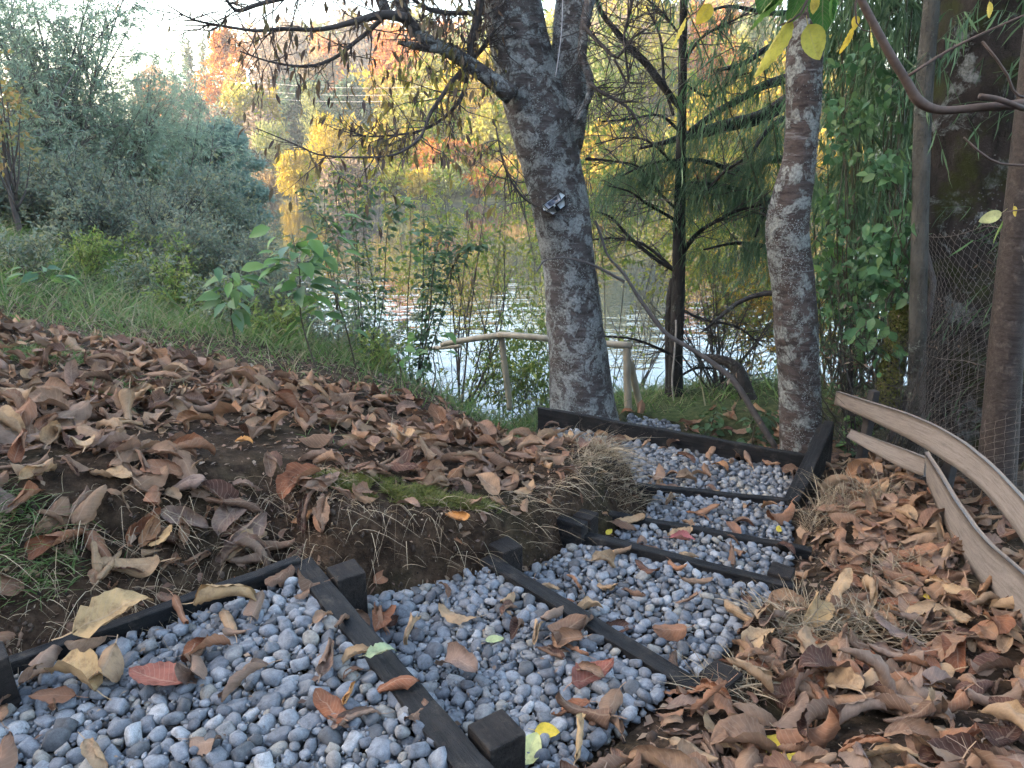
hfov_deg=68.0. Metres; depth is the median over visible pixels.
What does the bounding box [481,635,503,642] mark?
fallen leaf
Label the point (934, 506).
fallen leaf
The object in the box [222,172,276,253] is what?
evergreen bush
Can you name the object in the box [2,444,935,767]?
soil clods
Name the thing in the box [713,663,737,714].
fallen leaf
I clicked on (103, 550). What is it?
fallen leaf
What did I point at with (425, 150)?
autumn tree
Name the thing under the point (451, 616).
fallen leaf
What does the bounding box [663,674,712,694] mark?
fallen leaf
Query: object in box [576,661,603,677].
fallen leaf
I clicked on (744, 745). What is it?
fallen leaf
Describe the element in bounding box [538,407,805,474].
landing board
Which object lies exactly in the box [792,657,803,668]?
fallen leaf
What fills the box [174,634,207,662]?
fallen leaf
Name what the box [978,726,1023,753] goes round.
fallen leaf
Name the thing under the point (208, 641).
fallen leaf
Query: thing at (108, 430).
fallen leaf
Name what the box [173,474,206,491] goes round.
fallen leaf
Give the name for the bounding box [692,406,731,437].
ground plant
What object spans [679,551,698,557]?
fallen leaf
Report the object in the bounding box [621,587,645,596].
fallen leaf
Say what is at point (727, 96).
autumn tree
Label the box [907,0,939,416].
slim tree
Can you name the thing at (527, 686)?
gravel step
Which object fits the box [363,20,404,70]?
autumn tree
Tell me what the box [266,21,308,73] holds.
autumn tree
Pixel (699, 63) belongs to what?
autumn tree
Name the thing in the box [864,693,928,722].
fallen leaf
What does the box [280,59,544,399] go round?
shore shrub
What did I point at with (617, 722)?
fallen leaf
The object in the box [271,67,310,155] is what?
conifer tree
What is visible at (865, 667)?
fallen leaf
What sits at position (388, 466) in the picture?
fallen leaf
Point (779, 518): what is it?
fallen leaf
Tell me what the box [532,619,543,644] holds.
fallen leaf
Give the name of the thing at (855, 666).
fallen leaf
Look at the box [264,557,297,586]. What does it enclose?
fallen leaf
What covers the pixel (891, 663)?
fallen leaf
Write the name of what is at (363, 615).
fallen leaf
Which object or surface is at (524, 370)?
shore shrub
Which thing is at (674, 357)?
rope
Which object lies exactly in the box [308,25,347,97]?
autumn tree
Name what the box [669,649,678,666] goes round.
fallen leaf
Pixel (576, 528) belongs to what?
timber stub
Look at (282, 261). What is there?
dead thicket
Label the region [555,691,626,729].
fallen leaf
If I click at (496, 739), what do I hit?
timber riser
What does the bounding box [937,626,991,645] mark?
fallen leaf
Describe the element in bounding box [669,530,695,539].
fallen leaf
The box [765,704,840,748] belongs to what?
fallen leaf
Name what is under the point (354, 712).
fallen leaf
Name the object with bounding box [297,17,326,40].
autumn tree
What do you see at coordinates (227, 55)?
autumn tree
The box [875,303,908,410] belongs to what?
mossy stump
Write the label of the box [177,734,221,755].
fallen leaf
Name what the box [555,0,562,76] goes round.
cable
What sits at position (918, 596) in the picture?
fallen leaf
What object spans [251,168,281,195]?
reed bank
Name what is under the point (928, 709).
fallen leaf
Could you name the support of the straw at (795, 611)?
on the leaf litter
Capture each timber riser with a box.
[294,557,525,767]
[480,536,742,697]
[573,508,794,591]
[609,510,811,559]
[636,482,787,507]
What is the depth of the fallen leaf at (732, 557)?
3.44 m
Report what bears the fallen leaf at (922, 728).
on the leaf litter
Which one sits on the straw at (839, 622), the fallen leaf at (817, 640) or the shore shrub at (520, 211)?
the fallen leaf at (817, 640)
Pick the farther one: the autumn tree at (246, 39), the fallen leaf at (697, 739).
the autumn tree at (246, 39)
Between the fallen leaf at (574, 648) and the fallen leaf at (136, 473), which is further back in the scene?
the fallen leaf at (136, 473)
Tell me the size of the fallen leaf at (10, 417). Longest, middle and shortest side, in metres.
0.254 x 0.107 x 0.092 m
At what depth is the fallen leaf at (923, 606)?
2.81 m
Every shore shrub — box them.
[254,65,495,370]
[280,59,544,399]
[379,52,625,418]
[408,261,664,423]
[422,33,677,393]
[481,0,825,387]
[493,0,779,387]
[594,4,845,383]
[649,148,882,380]
[690,150,909,376]
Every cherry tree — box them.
[100,0,717,420]
[700,4,823,452]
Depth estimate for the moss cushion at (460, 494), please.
3.20 m
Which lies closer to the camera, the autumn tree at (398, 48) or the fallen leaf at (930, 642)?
the fallen leaf at (930, 642)
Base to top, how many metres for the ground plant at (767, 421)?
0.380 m
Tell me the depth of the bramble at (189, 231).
8.78 m
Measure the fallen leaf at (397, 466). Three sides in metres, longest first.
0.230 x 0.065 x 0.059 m
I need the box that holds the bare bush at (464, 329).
[428,173,540,408]
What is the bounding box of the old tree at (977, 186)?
[906,0,1023,463]
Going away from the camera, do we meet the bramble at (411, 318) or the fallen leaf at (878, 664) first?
the fallen leaf at (878, 664)
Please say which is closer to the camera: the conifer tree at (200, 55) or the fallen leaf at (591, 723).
the fallen leaf at (591, 723)
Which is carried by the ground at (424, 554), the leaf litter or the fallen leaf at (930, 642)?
the leaf litter
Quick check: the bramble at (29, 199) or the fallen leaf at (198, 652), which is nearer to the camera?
the fallen leaf at (198, 652)
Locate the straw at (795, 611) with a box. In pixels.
[708,572,863,646]
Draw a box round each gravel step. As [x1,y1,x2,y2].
[0,576,448,767]
[367,567,673,767]
[524,543,770,678]
[550,427,792,496]
[614,523,794,575]
[626,413,680,430]
[645,490,794,542]
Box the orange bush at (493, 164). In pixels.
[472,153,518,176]
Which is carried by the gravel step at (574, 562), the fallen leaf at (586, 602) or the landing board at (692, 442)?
the fallen leaf at (586, 602)
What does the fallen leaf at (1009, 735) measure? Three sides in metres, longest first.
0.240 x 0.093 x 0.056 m
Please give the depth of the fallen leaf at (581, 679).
2.37 m
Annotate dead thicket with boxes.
[0,105,150,231]
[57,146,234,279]
[199,215,309,318]
[620,224,825,392]
[719,235,996,457]
[758,257,1023,472]
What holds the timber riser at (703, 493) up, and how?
on the ground at (424, 554)
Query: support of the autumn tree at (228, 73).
on the ground at (424, 554)
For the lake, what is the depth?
26.52 m
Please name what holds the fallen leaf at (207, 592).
on the gravel step at (137, 729)
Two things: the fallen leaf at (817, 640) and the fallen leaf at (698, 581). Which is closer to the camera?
the fallen leaf at (817, 640)
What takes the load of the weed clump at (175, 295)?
on the ground at (424, 554)
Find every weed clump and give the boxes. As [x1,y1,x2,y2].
[0,218,85,275]
[21,192,88,252]
[51,225,122,279]
[103,246,185,299]
[112,218,198,291]
[136,241,223,315]
[180,259,254,329]
[217,273,327,341]
[284,277,358,349]
[338,320,436,374]
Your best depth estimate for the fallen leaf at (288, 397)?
3.72 m
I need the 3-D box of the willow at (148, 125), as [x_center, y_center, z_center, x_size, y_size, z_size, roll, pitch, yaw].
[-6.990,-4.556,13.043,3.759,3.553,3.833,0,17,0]
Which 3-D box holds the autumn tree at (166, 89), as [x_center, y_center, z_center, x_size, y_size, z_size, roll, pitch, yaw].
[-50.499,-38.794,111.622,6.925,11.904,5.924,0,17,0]
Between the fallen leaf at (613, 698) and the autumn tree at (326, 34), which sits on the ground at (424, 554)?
the autumn tree at (326, 34)
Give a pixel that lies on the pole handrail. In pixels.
(629, 376)
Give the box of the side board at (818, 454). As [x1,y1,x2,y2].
[784,420,833,512]
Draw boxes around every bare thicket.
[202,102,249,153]
[233,146,272,180]
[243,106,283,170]
[316,149,383,203]
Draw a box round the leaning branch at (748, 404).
[594,220,777,448]
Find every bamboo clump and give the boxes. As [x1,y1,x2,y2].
[544,0,922,414]
[743,0,919,373]
[884,0,1023,469]
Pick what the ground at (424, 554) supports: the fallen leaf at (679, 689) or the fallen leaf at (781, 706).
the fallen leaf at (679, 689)
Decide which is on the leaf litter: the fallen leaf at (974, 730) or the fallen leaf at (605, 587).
the fallen leaf at (974, 730)
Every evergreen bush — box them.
[167,114,272,207]
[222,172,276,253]
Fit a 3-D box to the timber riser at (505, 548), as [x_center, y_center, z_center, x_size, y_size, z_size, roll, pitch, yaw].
[0.288,0.957,2.765,0.174,0.382,1.136,-15,23,-39]
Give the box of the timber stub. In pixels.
[557,514,587,547]
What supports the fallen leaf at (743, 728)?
on the fallen leaf at (773, 738)
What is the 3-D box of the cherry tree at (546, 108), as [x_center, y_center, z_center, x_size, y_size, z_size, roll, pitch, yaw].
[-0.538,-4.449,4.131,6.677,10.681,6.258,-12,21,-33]
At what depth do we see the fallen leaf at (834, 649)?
2.55 m
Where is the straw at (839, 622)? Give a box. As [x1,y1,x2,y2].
[714,576,973,654]
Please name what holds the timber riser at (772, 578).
on the ground at (424, 554)
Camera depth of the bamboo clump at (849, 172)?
7.36 m
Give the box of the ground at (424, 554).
[0,68,1023,767]
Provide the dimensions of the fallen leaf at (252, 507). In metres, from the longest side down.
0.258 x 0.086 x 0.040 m
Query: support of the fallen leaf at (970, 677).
on the ground at (424, 554)
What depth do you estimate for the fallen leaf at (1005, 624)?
2.60 m
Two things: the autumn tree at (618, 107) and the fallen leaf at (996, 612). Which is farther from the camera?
the autumn tree at (618, 107)
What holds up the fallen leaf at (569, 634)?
on the gravel step at (527, 686)
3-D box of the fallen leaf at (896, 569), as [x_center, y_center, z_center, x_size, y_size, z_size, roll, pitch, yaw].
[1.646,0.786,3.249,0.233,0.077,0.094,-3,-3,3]
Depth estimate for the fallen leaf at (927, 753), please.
1.86 m
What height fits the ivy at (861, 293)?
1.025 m
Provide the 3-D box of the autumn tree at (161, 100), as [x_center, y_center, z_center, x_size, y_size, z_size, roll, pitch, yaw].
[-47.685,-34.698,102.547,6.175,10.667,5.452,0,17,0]
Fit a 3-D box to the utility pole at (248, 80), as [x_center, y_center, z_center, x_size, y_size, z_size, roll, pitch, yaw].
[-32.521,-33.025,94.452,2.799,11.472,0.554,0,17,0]
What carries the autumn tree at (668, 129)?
on the ground at (424, 554)
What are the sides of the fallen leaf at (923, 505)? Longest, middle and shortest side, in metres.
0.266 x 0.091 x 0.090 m
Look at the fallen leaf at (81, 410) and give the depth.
3.24 m
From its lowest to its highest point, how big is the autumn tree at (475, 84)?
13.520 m
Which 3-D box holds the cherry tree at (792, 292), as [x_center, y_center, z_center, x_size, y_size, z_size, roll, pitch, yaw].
[2.711,-3.878,3.057,5.392,10.383,5.616,0,17,0]
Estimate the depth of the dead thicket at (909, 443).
4.80 m
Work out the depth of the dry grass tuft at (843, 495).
4.09 m
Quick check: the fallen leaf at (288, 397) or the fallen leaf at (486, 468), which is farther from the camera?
the fallen leaf at (288, 397)
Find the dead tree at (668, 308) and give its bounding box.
[665,278,671,394]
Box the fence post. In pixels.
[848,358,853,423]
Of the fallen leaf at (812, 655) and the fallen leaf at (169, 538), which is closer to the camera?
the fallen leaf at (812, 655)
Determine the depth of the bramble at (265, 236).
9.66 m
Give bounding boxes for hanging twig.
[672,0,714,48]
[750,0,837,77]
[839,0,873,53]
[979,206,1023,242]
[987,0,992,17]
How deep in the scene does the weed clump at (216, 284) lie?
6.47 m
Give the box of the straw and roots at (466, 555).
[0,430,656,683]
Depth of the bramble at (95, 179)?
9.95 m
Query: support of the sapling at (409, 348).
on the ground at (424, 554)
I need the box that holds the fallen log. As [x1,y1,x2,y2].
[697,354,757,399]
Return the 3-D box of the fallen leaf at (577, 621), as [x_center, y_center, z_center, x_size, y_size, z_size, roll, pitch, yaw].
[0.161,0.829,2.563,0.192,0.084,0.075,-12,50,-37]
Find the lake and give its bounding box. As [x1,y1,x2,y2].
[177,195,909,423]
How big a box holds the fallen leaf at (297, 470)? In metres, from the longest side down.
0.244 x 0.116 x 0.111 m
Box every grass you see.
[0,208,864,567]
[0,221,829,435]
[543,416,693,514]
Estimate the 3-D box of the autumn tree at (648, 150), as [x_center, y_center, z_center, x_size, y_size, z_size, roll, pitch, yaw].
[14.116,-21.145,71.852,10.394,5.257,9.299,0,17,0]
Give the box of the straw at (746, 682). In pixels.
[655,636,792,728]
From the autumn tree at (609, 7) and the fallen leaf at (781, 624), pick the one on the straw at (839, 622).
the fallen leaf at (781, 624)
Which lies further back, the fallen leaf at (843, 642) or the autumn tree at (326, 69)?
the autumn tree at (326, 69)
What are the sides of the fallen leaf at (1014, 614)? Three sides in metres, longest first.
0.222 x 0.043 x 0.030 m
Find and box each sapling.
[4,265,82,286]
[195,261,270,352]
[249,224,345,370]
[288,213,367,371]
[389,344,415,384]
[395,192,429,378]
[402,326,457,395]
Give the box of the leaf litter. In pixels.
[0,311,1023,767]
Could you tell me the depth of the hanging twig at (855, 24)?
2.38 m
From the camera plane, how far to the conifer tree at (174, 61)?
118.52 m
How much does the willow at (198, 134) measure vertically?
3.425 m
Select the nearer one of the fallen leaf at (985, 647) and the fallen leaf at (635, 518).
the fallen leaf at (985, 647)
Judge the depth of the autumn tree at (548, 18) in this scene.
175.24 m
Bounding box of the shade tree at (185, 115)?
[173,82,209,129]
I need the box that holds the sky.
[0,0,914,119]
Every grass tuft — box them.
[0,338,99,364]
[0,469,104,613]
[221,379,247,388]
[775,487,884,538]
[789,456,924,515]
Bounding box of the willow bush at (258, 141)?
[247,118,293,179]
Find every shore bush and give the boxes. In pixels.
[372,161,410,195]
[397,168,441,196]
[426,161,473,196]
[457,167,504,198]
[495,158,526,197]
[583,164,621,192]
[659,164,697,195]
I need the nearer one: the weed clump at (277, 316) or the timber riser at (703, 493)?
the timber riser at (703, 493)
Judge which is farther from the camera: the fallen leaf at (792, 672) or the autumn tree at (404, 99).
the autumn tree at (404, 99)
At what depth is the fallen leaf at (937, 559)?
3.19 m
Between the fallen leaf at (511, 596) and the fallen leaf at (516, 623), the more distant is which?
the fallen leaf at (511, 596)
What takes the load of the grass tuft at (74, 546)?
on the ground at (424, 554)
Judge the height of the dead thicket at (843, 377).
1.882 m
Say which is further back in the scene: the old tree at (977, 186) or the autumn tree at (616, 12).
the autumn tree at (616, 12)
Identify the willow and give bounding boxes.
[0,0,114,172]
[0,0,176,191]
[0,0,223,212]
[120,68,265,211]
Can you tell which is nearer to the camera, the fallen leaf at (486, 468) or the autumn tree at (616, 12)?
the fallen leaf at (486, 468)
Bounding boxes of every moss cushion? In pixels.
[295,466,468,508]
[404,481,503,513]
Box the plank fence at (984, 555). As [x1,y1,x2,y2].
[834,389,1023,629]
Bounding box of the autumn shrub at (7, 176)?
[0,48,41,236]
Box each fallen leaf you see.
[0,405,25,433]
[0,424,38,443]
[0,480,44,517]
[0,487,24,513]
[7,428,27,463]
[11,462,56,479]
[15,393,40,426]
[17,663,50,686]
[22,496,70,539]
[24,528,101,559]
[28,644,62,682]
[28,685,87,703]
[29,377,72,395]
[37,396,87,414]
[37,412,75,419]
[39,420,62,448]
[44,648,110,699]
[51,587,153,640]
[53,395,96,424]
[57,621,73,633]
[62,428,84,451]
[64,635,116,651]
[69,485,92,525]
[70,434,94,452]
[70,484,106,528]
[74,423,124,433]
[78,732,107,767]
[83,530,111,557]
[88,465,140,483]
[88,634,123,682]
[89,549,121,590]
[92,431,141,447]
[96,555,173,577]
[109,430,140,466]
[116,450,163,491]
[117,507,160,550]
[118,377,134,419]
[129,464,168,491]
[129,661,195,685]
[134,384,151,396]
[140,459,182,475]
[143,485,161,514]
[147,526,184,548]
[149,525,171,546]
[156,432,215,455]
[160,505,211,527]
[167,589,188,623]
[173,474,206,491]
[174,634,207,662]
[174,643,207,684]
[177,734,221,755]
[183,584,256,605]
[183,633,230,658]
[199,479,238,510]
[203,497,270,516]
[211,497,250,536]
[215,531,241,565]
[217,658,282,701]
[219,396,272,412]
[219,609,237,642]
[220,546,271,563]
[221,528,267,569]
[222,531,272,565]
[223,512,266,554]
[235,436,252,443]
[243,590,264,622]
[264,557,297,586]
[270,385,308,422]
[276,462,331,500]
[297,485,317,533]
[297,567,337,593]
[299,472,340,492]
[309,609,332,628]
[312,449,345,466]
[313,688,347,723]
[315,637,334,682]
[330,706,391,729]
[334,613,349,627]
[341,643,368,664]
[342,681,354,704]
[355,609,370,625]
[358,642,396,657]
[365,675,419,701]
[372,602,395,631]
[375,452,405,470]
[376,605,391,638]
[380,615,398,628]
[385,462,417,471]
[403,613,420,644]
[404,698,427,721]
[434,641,477,673]
[438,603,486,624]
[445,510,469,520]
[474,455,500,483]
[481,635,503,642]
[488,460,524,479]
[500,592,515,603]
[509,616,523,639]
[525,732,541,764]
[528,722,559,736]
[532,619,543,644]
[535,645,574,660]
[539,605,563,620]
[542,582,563,591]
[545,613,586,643]
[551,627,590,647]
[551,698,600,715]
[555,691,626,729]
[563,657,613,690]
[564,643,594,658]
[573,712,585,764]
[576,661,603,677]
[578,596,602,609]
[579,614,593,630]
[583,549,615,567]
[587,698,595,725]
[588,578,617,590]
[598,682,625,714]
[606,513,645,523]
[606,529,611,534]
[606,619,634,631]
[609,713,625,741]
[611,520,638,531]
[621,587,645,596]
[635,559,660,573]
[647,738,683,767]
[652,623,693,641]
[654,694,710,715]
[658,736,717,764]
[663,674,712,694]
[665,680,729,705]
[667,523,694,535]
[667,558,686,570]
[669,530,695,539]
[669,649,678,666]
[674,575,712,583]
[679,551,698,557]
[685,731,711,744]
[690,673,737,716]
[696,678,731,698]
[701,730,720,767]
[702,731,722,767]
[703,710,743,749]
[709,713,777,753]
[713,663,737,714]
[717,701,777,725]
[717,721,769,756]
[718,598,750,620]
[719,658,770,669]
[726,657,774,694]
[728,546,735,567]
[731,635,753,658]
[735,746,760,767]
[737,604,765,634]
[739,625,777,652]
[740,587,751,602]
[741,743,769,755]
[747,742,755,749]
[748,600,773,618]
[750,635,766,659]
[751,647,786,661]
[759,609,788,629]
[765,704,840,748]
[766,496,796,524]
[766,734,795,760]
[770,638,786,677]
[770,691,808,728]
[771,682,789,712]
[772,612,826,632]
[772,664,798,681]
[776,463,797,472]
[777,741,811,753]
[779,667,826,717]
[784,670,875,704]
[787,643,852,658]
[791,746,841,765]
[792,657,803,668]
[796,697,838,738]
[797,611,819,653]
[798,644,851,671]
[800,624,825,643]
[804,590,834,626]
[804,677,833,695]
[806,681,828,722]
[808,675,824,684]
[810,659,862,675]
[814,651,841,678]
[821,666,866,699]
[823,671,837,695]
[825,568,852,601]
[825,586,871,624]
[826,621,847,645]
[834,688,849,694]
[835,697,887,724]
[836,626,850,659]
[837,734,889,757]
[838,647,895,692]
[838,741,871,767]
[839,744,890,767]
[846,627,872,650]
[850,552,893,574]
[850,692,922,715]
[854,648,874,670]
[856,641,906,652]
[859,522,896,555]
[859,692,903,715]
[862,575,878,606]
[863,606,926,644]
[863,660,885,672]
[863,667,878,691]
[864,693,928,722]
[865,681,895,694]
[866,742,918,757]
[867,641,938,659]
[868,557,924,573]
[869,607,899,627]
[869,716,939,748]
[873,573,894,596]
[877,597,916,604]
[880,684,955,719]
[882,692,943,723]
[885,658,912,672]
[886,653,955,677]
[888,578,925,599]
[889,610,935,624]
[890,671,932,683]
[891,542,944,564]
[893,667,947,718]
[896,660,925,692]
[898,595,934,627]
[898,713,961,761]
[899,562,954,583]
[901,584,920,595]
[902,636,913,650]
[903,687,934,719]
[904,663,965,677]
[905,600,948,622]
[906,631,953,693]
[907,494,926,506]
[915,616,956,637]
[917,498,965,508]
[918,732,994,762]
[920,646,937,657]
[922,666,959,688]
[926,629,985,646]
[927,476,966,495]
[927,504,944,525]
[930,632,971,661]
[932,550,953,569]
[936,583,976,598]
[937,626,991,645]
[939,722,986,737]
[941,630,965,672]
[944,604,973,624]
[944,615,953,631]
[945,554,957,568]
[947,620,992,647]
[948,684,972,712]
[950,621,1001,653]
[954,677,1021,706]
[955,678,996,698]
[957,673,982,688]
[958,699,1023,730]
[960,569,968,607]
[968,652,1017,675]
[969,591,1000,607]
[973,611,1022,631]
[973,721,1022,747]
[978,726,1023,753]
[979,607,1021,627]
[983,610,1015,635]
[984,609,1019,627]
[988,595,1013,610]
[988,696,1023,743]
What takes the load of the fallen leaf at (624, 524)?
on the gravel step at (766, 557)
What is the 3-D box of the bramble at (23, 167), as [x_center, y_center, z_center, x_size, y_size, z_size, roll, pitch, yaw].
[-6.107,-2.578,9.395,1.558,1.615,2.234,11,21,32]
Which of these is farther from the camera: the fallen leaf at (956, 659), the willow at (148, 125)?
the willow at (148, 125)
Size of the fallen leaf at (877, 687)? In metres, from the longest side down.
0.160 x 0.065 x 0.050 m
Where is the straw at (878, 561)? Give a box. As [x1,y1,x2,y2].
[814,534,971,591]
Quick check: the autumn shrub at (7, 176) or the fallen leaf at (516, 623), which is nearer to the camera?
the fallen leaf at (516, 623)
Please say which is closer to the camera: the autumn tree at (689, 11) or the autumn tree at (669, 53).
the autumn tree at (669, 53)
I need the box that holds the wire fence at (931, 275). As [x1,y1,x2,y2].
[878,223,1023,518]
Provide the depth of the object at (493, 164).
75.38 m
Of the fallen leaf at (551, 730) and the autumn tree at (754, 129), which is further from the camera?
the autumn tree at (754, 129)
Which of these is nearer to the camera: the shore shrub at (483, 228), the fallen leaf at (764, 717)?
the fallen leaf at (764, 717)
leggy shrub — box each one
[295,172,350,340]
[301,174,416,363]
[407,211,487,385]
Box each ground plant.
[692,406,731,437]
[735,408,778,447]
[835,415,885,456]
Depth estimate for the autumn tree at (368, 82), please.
102.86 m
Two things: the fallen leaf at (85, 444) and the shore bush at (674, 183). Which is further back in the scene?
the shore bush at (674, 183)
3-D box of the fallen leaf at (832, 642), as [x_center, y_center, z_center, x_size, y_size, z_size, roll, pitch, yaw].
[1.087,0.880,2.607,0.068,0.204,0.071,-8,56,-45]
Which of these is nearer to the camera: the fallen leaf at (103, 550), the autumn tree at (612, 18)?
the fallen leaf at (103, 550)
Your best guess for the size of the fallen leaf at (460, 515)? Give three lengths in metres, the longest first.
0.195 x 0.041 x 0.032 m
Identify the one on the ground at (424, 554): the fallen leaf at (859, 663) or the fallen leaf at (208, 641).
the fallen leaf at (859, 663)
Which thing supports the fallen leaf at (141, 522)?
on the ground at (424, 554)
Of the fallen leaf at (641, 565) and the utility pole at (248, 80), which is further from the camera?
the utility pole at (248, 80)
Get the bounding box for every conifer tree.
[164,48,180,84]
[178,35,202,98]
[196,32,213,110]
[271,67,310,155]
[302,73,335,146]
[324,74,374,153]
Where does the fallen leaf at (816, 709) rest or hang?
on the ground at (424, 554)
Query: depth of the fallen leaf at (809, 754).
1.95 m
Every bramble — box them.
[0,107,119,228]
[0,149,113,233]
[10,141,175,234]
[20,158,181,256]
[110,136,263,237]
[110,168,229,270]
[110,202,234,292]
[172,172,303,254]
[174,213,300,308]
[206,214,310,306]
[211,231,338,329]
[320,291,426,374]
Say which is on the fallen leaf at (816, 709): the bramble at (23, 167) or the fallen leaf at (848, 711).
the fallen leaf at (848, 711)
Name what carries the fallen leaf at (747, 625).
on the gravel step at (574, 562)
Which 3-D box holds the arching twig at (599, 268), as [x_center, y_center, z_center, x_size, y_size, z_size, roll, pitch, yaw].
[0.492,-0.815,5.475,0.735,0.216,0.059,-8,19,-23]
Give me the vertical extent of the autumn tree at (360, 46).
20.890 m
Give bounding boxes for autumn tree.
[132,61,161,105]
[143,85,177,123]
[148,64,170,89]
[153,77,179,111]
[189,27,253,121]
[216,77,269,148]
[219,62,258,115]
[236,19,270,96]
[250,35,295,120]
[252,86,288,135]
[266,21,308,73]
[269,12,311,84]
[292,37,342,107]
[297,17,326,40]
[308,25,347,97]
[310,20,359,88]
[326,2,379,81]
[336,10,372,86]
[338,64,411,128]
[356,116,420,171]
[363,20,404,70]
[367,20,405,97]
[368,89,457,146]
[369,22,438,94]
[388,53,473,133]
[401,7,433,56]
[409,80,473,142]
[410,136,487,171]
[418,21,500,136]
[424,19,467,68]
[432,43,507,140]
[457,103,515,158]
[462,16,486,50]
[495,133,516,157]
[544,7,596,46]
[546,10,553,39]
[580,118,640,169]
[587,13,651,127]
[587,101,621,129]
[590,0,651,47]
[591,4,604,30]
[599,0,694,132]
[602,0,623,26]
[605,134,702,184]
[606,122,657,150]
[618,52,665,129]
[623,0,661,40]
[635,12,699,114]
[644,73,712,133]
[658,122,691,144]
[664,80,775,151]
[669,0,706,59]
[687,0,740,58]
[687,39,751,112]
[690,152,780,176]
[691,0,747,38]
[708,25,763,75]
[729,2,785,67]
[729,33,819,138]
[732,122,783,154]
[738,0,785,54]
[815,126,877,183]
[820,69,848,126]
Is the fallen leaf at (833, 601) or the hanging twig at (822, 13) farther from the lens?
the fallen leaf at (833, 601)
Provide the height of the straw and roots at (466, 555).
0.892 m
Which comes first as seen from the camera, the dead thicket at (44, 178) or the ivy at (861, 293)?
the ivy at (861, 293)
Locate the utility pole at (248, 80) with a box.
[241,70,257,147]
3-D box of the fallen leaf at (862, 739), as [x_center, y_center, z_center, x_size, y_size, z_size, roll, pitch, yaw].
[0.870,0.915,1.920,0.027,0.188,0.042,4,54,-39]
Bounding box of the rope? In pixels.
[671,320,676,400]
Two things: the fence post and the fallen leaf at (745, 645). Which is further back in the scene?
the fence post
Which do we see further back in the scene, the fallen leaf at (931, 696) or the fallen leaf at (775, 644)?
the fallen leaf at (775, 644)
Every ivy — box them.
[810,189,856,309]
[818,38,910,310]
[818,250,885,373]
[842,302,908,388]
[856,145,931,328]
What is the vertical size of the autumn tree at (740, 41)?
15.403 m
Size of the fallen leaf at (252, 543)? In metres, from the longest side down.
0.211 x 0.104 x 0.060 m
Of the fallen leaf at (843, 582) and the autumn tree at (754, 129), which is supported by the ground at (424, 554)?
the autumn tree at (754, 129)
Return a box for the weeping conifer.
[589,0,788,314]
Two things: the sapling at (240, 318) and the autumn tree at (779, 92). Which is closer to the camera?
the sapling at (240, 318)
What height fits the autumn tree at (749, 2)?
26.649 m
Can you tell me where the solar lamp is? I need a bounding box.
[541,192,565,214]
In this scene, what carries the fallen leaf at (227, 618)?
on the gravel step at (137, 729)
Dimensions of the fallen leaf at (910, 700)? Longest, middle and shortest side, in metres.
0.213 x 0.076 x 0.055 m
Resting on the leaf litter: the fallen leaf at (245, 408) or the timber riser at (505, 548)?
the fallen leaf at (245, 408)
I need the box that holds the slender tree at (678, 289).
[539,0,823,396]
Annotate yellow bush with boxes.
[273,145,322,198]
[305,110,367,185]
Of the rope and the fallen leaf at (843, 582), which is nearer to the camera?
the fallen leaf at (843, 582)
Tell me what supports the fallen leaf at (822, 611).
on the straw at (839, 622)
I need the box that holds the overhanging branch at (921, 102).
[857,0,1023,165]
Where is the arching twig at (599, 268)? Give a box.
[536,257,624,282]
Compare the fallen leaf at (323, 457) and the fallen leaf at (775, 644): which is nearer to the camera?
the fallen leaf at (775, 644)
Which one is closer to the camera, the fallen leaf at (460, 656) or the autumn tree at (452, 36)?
the fallen leaf at (460, 656)
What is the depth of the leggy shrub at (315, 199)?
6.74 m
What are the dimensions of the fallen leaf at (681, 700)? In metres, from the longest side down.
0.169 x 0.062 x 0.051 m
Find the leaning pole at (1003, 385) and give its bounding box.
[974,29,1023,486]
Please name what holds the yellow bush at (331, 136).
on the ground at (424, 554)
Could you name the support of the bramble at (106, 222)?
on the ground at (424, 554)
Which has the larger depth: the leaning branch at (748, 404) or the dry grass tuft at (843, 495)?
the leaning branch at (748, 404)
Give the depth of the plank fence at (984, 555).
3.55 m
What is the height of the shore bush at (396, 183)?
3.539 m
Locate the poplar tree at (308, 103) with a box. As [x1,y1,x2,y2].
[296,82,325,162]
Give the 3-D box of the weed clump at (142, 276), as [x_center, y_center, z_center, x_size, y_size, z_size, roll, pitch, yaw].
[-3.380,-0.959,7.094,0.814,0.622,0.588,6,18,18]
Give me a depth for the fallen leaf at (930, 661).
2.46 m
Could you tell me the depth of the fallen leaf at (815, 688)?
2.26 m
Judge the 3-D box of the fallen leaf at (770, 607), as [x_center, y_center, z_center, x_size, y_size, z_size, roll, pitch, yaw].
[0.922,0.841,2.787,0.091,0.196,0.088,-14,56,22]
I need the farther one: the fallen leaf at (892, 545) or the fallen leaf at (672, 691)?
the fallen leaf at (892, 545)
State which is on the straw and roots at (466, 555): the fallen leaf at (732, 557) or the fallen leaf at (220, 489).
the fallen leaf at (220, 489)
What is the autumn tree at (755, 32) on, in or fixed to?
on the ground at (424, 554)
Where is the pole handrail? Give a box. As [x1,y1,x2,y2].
[428,332,641,410]
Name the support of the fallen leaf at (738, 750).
on the ground at (424, 554)
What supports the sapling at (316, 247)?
on the ground at (424, 554)

